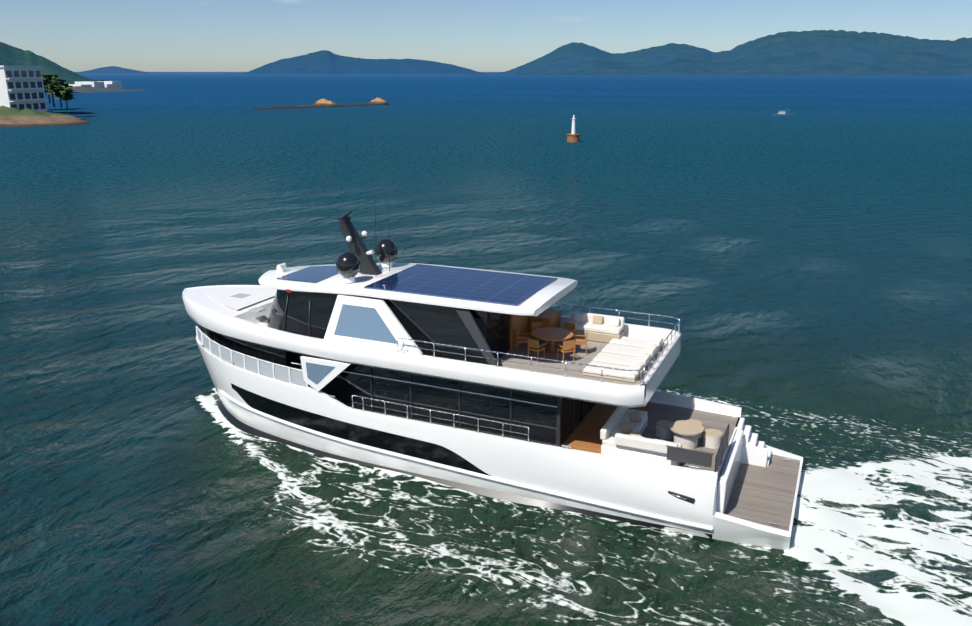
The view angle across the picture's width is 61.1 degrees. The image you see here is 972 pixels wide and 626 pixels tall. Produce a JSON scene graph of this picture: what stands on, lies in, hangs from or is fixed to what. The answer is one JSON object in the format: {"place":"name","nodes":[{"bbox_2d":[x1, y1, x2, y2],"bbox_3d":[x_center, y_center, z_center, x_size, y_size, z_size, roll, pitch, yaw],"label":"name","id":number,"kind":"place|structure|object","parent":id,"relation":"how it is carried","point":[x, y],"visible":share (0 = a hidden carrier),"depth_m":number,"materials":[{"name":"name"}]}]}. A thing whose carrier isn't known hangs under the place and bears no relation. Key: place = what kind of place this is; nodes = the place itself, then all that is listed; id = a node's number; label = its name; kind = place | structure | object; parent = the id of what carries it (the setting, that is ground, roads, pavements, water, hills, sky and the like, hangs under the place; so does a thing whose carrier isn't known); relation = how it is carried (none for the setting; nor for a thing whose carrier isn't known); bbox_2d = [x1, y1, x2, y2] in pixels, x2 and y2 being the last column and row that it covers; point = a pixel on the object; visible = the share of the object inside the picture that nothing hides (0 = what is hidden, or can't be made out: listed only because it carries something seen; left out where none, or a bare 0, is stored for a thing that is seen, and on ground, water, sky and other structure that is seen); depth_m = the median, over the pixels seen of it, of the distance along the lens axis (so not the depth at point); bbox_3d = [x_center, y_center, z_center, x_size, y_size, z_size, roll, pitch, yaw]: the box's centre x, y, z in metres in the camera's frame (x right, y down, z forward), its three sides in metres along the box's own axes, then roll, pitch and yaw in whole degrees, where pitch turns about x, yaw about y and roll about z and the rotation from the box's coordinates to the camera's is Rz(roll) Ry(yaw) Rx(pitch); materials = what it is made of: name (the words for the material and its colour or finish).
{"place":"outdoors","nodes":[
{"label":"outdoors","id":0,"kind":"place"},
{"bbox_2d":[0,106,91,126],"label":"shore","id":1,"kind":"structure","parent":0,"point":[15,117],"depth_m":242.21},
{"bbox_2d":[0,66,50,110],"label":"shore building","id":2,"kind":"structure","parent":1,"relation":"on","point":[21,87],"depth_m":254.51,"materials":[{"name":"paint"}]},
{"bbox_2d":[42,75,66,106],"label":"tree","id":3,"kind":"object","parent":1,"relation":"on","point":[48,79],"visible":0.38,"depth_m":304.40,"materials":[{"name":"green plant"}]},
{"bbox_2d":[44,80,72,107],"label":"tree","id":4,"kind":"object","parent":1,"relation":"on","point":[59,85],"visible":0.58,"depth_m":299.24,"materials":[{"name":"green plant"}]},
{"bbox_2d":[52,87,74,109],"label":"tree","id":5,"kind":"object","parent":1,"relation":"on","point":[66,95],"visible":1,"depth_m":283.22,"materials":[{"name":"green plant"}]},
{"bbox_2d":[0,42,106,83],"bbox_3d":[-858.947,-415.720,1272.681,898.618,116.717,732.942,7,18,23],"label":"hills","id":6,"kind":"structure","parent":0,"point":[10,55],"depth_m":1190.76,"materials":[{"name":"green plant"}]},
{"bbox_2d":[71,86,142,92],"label":"shore strip","id":7,"kind":"object","parent":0,"point":[80,89],"visible":0.81,"depth_m":635.66,"materials":[{"name":"grey concrete"}]},
{"bbox_2d":[68,81,121,88],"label":"shore buildings","id":8,"kind":"structure","parent":7,"relation":"on","point":[110,84],"depth_m":658.13,"materials":[{"name":"white"}]},
{"bbox_2d":[76,66,149,72],"bbox_3d":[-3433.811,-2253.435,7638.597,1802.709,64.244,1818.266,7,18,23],"label":"hills","id":9,"kind":"structure","parent":0,"point":[112,69],"depth_m":7103.86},
{"bbox_2d":[132,73,211,73],"bbox_3d":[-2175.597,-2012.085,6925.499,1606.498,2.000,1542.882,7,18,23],"label":"low hills","id":10,"kind":"structure","parent":0,"point":[171,73],"depth_m":6621.51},
{"bbox_2d":[242,50,484,73],"bbox_3d":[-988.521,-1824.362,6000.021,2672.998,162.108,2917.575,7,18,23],"label":"hills","id":11,"kind":"structure","parent":0,"point":[324,62],"depth_m":5057.53,"materials":[{"name":"blue"}]},
{"bbox_2d":[0,72,971,625],"bbox_3d":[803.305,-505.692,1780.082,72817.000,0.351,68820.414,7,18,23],"label":"sea water","id":12,"kind":"structure","parent":0,"point":[804,274],"depth_m":53.82,"materials":[{"name":"blue liquid"}]},
{"bbox_2d":[248,98,389,109],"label":"islet rocks","id":13,"kind":"object","parent":12,"relation":"in","point":[327,103],"visible":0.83,"depth_m":369.51,"materials":[{"name":"brown stone"}]},
{"bbox_2d":[196,335,802,549],"bbox_3d":[-1.247,4.481,34.880,27.293,4.146,7.302,7,18,23],"label":"yacht hull","id":14,"kind":"object","parent":12,"relation":"on","point":[638,485],"depth_m":30.71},
{"bbox_2d":[196,325,307,386],"bbox_3d":[-9.499,1.237,37.733,8.110,0.860,6.931,7,18,23],"label":"yacht bow balustrade","id":15,"kind":"object","parent":14,"relation":"on","point":[268,368],"visible":0.38,"depth_m":34.76,"materials":[{"name":"white metal"}]},
{"bbox_2d":[200,325,595,446],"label":"main deck windows","id":16,"kind":"structure","parent":14,"relation":"in","point":[539,421],"depth_m":31.70,"materials":[{"name":"black glass"}]},
{"bbox_2d":[283,295,591,446],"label":"window mullions","id":17,"kind":"object","parent":16,"relation":"attached to","point":[558,424],"visible":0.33,"depth_m":31.16,"materials":[{"name":"black metal"}]},
{"bbox_2d":[291,356,556,407],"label":"yacht house frames","id":18,"kind":"structure","parent":14,"relation":"attached to","point":[338,369],"depth_m":32.38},
{"bbox_2d":[306,362,334,384],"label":"triangular window","id":19,"kind":"structure","parent":18,"relation":"in","point":[317,374],"depth_m":32.61,"materials":[{"name":"blue glass"}]},
{"bbox_2d":[182,285,681,407],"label":"upper deck","id":20,"kind":"structure","parent":14,"relation":"on","point":[202,308],"depth_m":31.23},
{"bbox_2d":[206,289,276,309],"bbox_3d":[-11.447,-0.793,38.037,3.100,0.015,3.781,7,18,23],"label":"foredeck","id":21,"kind":"object","parent":20,"relation":"on","point":[222,297],"visible":0.85,"depth_m":37.89,"materials":[{"name":"white"}]},
{"bbox_2d":[230,293,265,311],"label":"deck hatches","id":22,"kind":"object","parent":20,"relation":"on","point":[255,309],"visible":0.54,"depth_m":37.67,"materials":[{"name":"white glass"}]},
{"bbox_2d":[324,294,422,353],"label":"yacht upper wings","id":23,"kind":"object","parent":20,"relation":"on","point":[391,321],"visible":0.43,"depth_m":31.64},
{"bbox_2d":[334,304,398,343],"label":"side window","id":24,"kind":"structure","parent":23,"relation":"in","point":[361,322],"depth_m":31.82,"materials":[{"name":"blue glass"}]},
{"bbox_2d":[258,263,577,315],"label":"yacht roof","id":25,"kind":"structure","parent":23,"relation":"on","point":[541,301],"depth_m":32.34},
{"bbox_2d":[277,208,397,282],"bbox_3d":[-6.711,-3.311,35.116,5.458,3.730,3.993,7,18,23],"label":"radar mast","id":26,"kind":"object","parent":25,"relation":"on","point":[354,261],"visible":1,"depth_m":34.49,"materials":[{"name":"black metal"}]},
{"bbox_2d":[277,264,557,305],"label":"solar panels","id":27,"kind":"object","parent":25,"relation":"on","point":[511,289],"visible":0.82,"depth_m":33.05,"materials":[{"name":"blue glass"}]},
{"bbox_2d":[267,289,509,364],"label":"deck windows","id":28,"kind":"structure","parent":20,"relation":"on","point":[433,324],"depth_m":31.54,"materials":[{"name":"black glass"}]},
{"bbox_2d":[455,308,548,364],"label":"yacht struts","id":29,"kind":"object","parent":20,"relation":"on","point":[470,323],"visible":0.46,"depth_m":30.07,"materials":[{"name":"grey metal"}]},
{"bbox_2d":[352,303,679,441],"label":"railings","id":30,"kind":"object","parent":20,"relation":"on","point":[565,369],"visible":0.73,"depth_m":30.23,"materials":[{"name":"silver metal"}]},
{"bbox_2d":[492,338,668,384],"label":"deck floor","id":31,"kind":"structure","parent":20,"relation":"on","point":[594,348],"depth_m":31.58,"materials":[{"name":"beige wood"}]},
{"bbox_2d":[510,309,587,363],"bbox_3d":[2.749,0.371,32.809,2.970,2.100,3.989,7,18,23],"label":"dining table set","id":32,"kind":"object","parent":31,"relation":"on","point":[544,325],"visible":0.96,"depth_m":32.59,"materials":[{"name":"brown wood"}]},
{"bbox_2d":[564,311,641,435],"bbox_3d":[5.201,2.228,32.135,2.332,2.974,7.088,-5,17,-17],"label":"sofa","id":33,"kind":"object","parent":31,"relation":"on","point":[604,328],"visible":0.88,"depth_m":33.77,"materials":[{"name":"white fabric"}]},
{"bbox_2d":[583,336,663,382],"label":"flybridge loungers","id":34,"kind":"object","parent":31,"relation":"on","point":[627,353],"visible":0.92,"depth_m":31.08,"materials":[{"name":"white fabric"}]},
{"bbox_2d":[220,390,712,530],"bbox_3d":[-1.178,4.763,34.931,22.253,0.976,7.185,7,18,23],"label":"hull stripe","id":35,"kind":"object","parent":14,"relation":"attached to","point":[485,476],"visible":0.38,"depth_m":30.82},
{"bbox_2d":[200,345,791,526],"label":"mooring cleats","id":36,"kind":"object","parent":14,"relation":"attached to","point":[696,467],"visible":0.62,"depth_m":29.14,"materials":[{"name":"silver metal"}]},
{"bbox_2d":[561,402,799,530],"bbox_3d":[7.465,5.402,31.134,8.060,1.426,6.412,7,18,23],"label":"deck","id":37,"kind":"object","parent":14,"relation":"on","point":[762,495],"visible":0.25,"depth_m":30.87,"materials":[{"name":"brown wood"}]},
{"bbox_2d":[600,407,681,465],"bbox_3d":[5.974,4.396,30.290,2.840,0.980,3.470,7,18,23],"label":"outdoor sofa","id":38,"kind":"object","parent":37,"relation":"on","point":[616,441],"visible":0.69,"depth_m":29.09,"materials":[{"name":"white fabric"}]},
{"bbox_2d":[656,419,722,449],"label":"round tables","id":39,"kind":"object","parent":37,"relation":"on","point":[686,434],"visible":0.98,"depth_m":30.16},
{"bbox_2d":[668,491,694,503],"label":"yacht fairleads","id":40,"kind":"object","parent":14,"relation":"attached to","point":[683,497],"visible":0.44,"depth_m":27.77,"materials":[{"name":"silver metal"}]},
{"bbox_2d":[666,424,729,471],"bbox_3d":[7.493,4.711,29.141,1.702,1.022,2.970,7,18,23],"label":"transom glass panel","id":41,"kind":"object","parent":14,"relation":"on","point":[690,456],"visible":0.94,"depth_m":27.87,"materials":[{"name":"black glass"}]},
{"bbox_2d":[716,417,771,513],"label":"stern stairs","id":42,"kind":"structure","parent":14,"relation":"on","point":[747,447],"depth_m":31.39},
{"bbox_2d":[567,115,579,141],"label":"lighthouse","id":43,"kind":"object","parent":12,"relation":"on","point":[573,136],"visible":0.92,"depth_m":184.54,"materials":[{"name":"white paint"}]},
{"bbox_2d":[773,110,795,115],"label":"boat","id":44,"kind":"object","parent":12,"relation":"on","point":[781,112],"visible":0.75,"depth_m":291.63,"materials":[{"name":"white"}]},
{"bbox_2d":[0,0,971,71],"label":"sky","id":45,"kind":"structure","parent":0,"point":[75,35],"materials":[{"name":"blue"}]},
{"bbox_2d":[469,30,971,74],"bbox_3d":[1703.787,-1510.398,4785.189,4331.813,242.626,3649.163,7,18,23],"label":"hills","id":46,"kind":"structure","parent":0,"point":[861,47],"depth_m":4108.71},
{"bbox_2d":[517,51,971,75],"bbox_3d":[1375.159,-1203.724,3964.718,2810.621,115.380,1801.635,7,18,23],"label":"hills","id":47,"kind":"structure","parent":0,"point":[911,63],"depth_m":3412.25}
]}

